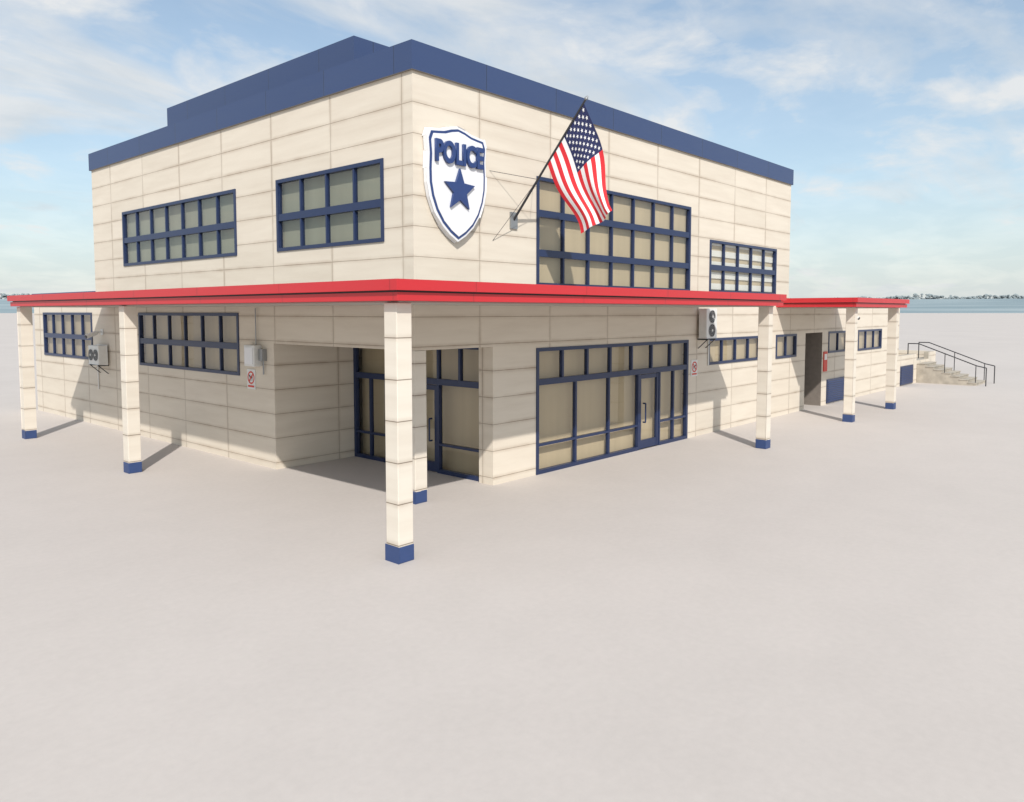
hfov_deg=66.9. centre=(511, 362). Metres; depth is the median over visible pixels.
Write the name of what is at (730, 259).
blind window
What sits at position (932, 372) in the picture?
entrance stairs
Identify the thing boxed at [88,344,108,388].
air conditioner
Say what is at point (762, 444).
column base
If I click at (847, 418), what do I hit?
column base
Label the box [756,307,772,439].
column shaft
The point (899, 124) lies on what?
sky
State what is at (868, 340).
blind window
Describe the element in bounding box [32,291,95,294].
annex roof
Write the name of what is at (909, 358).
terrace
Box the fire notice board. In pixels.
[823,351,827,371]
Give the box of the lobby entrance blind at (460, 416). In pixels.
[362,348,478,475]
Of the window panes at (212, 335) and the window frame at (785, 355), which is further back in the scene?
the window frame at (785, 355)
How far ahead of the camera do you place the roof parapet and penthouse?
19.92 m
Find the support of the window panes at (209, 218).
attached to the walls
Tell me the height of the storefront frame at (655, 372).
3.120 m
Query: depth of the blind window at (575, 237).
21.39 m
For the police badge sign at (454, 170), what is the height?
2.445 m
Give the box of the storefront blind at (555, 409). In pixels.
[539,343,681,468]
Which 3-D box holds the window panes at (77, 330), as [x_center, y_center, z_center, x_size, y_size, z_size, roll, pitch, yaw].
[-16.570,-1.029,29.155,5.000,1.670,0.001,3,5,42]
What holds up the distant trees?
on the water
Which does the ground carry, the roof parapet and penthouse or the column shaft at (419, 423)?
the column shaft at (419, 423)
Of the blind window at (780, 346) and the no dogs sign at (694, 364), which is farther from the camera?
the blind window at (780, 346)
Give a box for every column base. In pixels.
[22,430,36,438]
[123,462,141,473]
[385,544,413,564]
[413,490,426,504]
[755,439,770,448]
[842,414,854,421]
[885,402,895,408]
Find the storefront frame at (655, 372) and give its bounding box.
[536,340,688,474]
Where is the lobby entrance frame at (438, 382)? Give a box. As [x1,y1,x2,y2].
[353,348,478,480]
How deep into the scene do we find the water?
2257.58 m
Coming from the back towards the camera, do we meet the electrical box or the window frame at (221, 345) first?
the window frame at (221, 345)
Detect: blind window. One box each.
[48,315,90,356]
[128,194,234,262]
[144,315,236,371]
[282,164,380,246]
[539,181,686,288]
[710,338,755,361]
[711,243,772,292]
[777,336,791,355]
[829,333,843,350]
[859,331,877,347]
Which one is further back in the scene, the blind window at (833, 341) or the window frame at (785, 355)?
the blind window at (833, 341)
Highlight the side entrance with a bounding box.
[804,332,821,405]
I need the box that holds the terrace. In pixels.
[897,350,935,386]
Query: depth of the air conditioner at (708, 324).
24.57 m
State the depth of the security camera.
26.49 m
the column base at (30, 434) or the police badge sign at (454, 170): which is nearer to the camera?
the police badge sign at (454, 170)
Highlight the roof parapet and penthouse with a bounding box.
[88,36,793,184]
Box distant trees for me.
[0,293,1023,298]
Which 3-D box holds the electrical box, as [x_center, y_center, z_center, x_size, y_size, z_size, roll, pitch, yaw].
[-6.590,-0.538,19.836,0.720,1.700,0.252,3,5,42]
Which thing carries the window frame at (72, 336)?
attached to the walls
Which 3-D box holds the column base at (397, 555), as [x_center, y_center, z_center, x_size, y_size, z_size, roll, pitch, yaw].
[-1.806,3.065,12.498,0.350,0.286,0.326,3,5,42]
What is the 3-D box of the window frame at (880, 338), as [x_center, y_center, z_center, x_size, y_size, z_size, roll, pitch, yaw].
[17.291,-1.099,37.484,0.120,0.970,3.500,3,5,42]
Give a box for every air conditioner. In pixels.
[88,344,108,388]
[697,309,716,364]
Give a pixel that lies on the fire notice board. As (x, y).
(825, 355)
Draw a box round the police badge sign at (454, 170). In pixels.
[422,126,486,242]
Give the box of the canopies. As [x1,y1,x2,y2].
[7,279,909,307]
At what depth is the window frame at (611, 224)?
21.19 m
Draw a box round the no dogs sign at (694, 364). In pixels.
[691,360,697,376]
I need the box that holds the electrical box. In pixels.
[244,308,266,374]
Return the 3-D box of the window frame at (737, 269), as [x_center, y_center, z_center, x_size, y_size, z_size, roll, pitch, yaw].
[8.116,-3.239,27.082,0.120,1.710,5.200,3,5,42]
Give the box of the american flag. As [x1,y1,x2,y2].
[493,96,611,239]
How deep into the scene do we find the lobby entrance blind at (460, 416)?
19.41 m
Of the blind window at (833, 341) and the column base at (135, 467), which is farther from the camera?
the blind window at (833, 341)
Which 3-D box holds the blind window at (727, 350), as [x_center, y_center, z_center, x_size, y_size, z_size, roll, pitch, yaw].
[7.619,-0.441,26.903,0.001,0.870,4.000,3,5,42]
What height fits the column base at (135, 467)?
0.262 m
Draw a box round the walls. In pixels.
[34,70,899,484]
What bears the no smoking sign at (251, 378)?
attached to the walls
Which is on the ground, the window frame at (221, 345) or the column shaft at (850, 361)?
the column shaft at (850, 361)
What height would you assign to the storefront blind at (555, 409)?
3.220 m
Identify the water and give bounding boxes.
[0,299,1023,312]
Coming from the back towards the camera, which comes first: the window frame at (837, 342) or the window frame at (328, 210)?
the window frame at (837, 342)
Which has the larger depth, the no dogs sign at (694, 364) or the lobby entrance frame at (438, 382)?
the no dogs sign at (694, 364)
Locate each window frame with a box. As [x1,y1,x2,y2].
[43,312,92,358]
[122,189,236,265]
[138,313,239,375]
[275,158,383,251]
[536,176,690,290]
[709,240,776,293]
[709,336,757,364]
[775,334,796,358]
[828,331,845,352]
[858,329,881,350]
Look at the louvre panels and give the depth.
34.52 m
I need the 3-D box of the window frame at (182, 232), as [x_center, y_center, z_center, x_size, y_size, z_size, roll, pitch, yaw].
[-9.935,-3.840,22.840,7.250,1.740,0.120,3,5,42]
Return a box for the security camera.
[85,329,103,338]
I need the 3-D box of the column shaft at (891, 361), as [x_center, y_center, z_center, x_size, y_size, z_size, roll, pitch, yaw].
[15.627,-0.266,31.840,0.334,3.904,0.310,3,5,42]
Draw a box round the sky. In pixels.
[0,0,1023,298]
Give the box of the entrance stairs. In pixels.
[907,342,994,385]
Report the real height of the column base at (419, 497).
0.286 m
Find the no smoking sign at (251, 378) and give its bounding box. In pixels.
[247,369,255,389]
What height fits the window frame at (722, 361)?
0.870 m
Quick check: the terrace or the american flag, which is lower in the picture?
the terrace
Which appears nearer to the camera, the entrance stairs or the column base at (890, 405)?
the column base at (890, 405)
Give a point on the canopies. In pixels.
(383, 291)
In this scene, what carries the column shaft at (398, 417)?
on the ground
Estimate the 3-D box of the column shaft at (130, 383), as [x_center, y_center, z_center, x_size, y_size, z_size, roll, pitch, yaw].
[-9.477,0.554,19.222,0.310,3.880,0.310,3,5,42]
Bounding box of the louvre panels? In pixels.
[826,364,912,402]
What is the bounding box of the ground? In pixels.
[0,313,1023,801]
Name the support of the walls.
on the ground
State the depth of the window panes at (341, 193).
17.74 m
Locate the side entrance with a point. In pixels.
(813, 367)
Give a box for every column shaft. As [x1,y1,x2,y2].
[17,307,36,430]
[119,306,140,462]
[384,303,412,547]
[412,350,426,491]
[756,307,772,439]
[843,308,857,414]
[885,308,898,402]
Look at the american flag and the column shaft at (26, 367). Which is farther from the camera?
the column shaft at (26, 367)
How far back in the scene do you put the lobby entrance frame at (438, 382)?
19.24 m

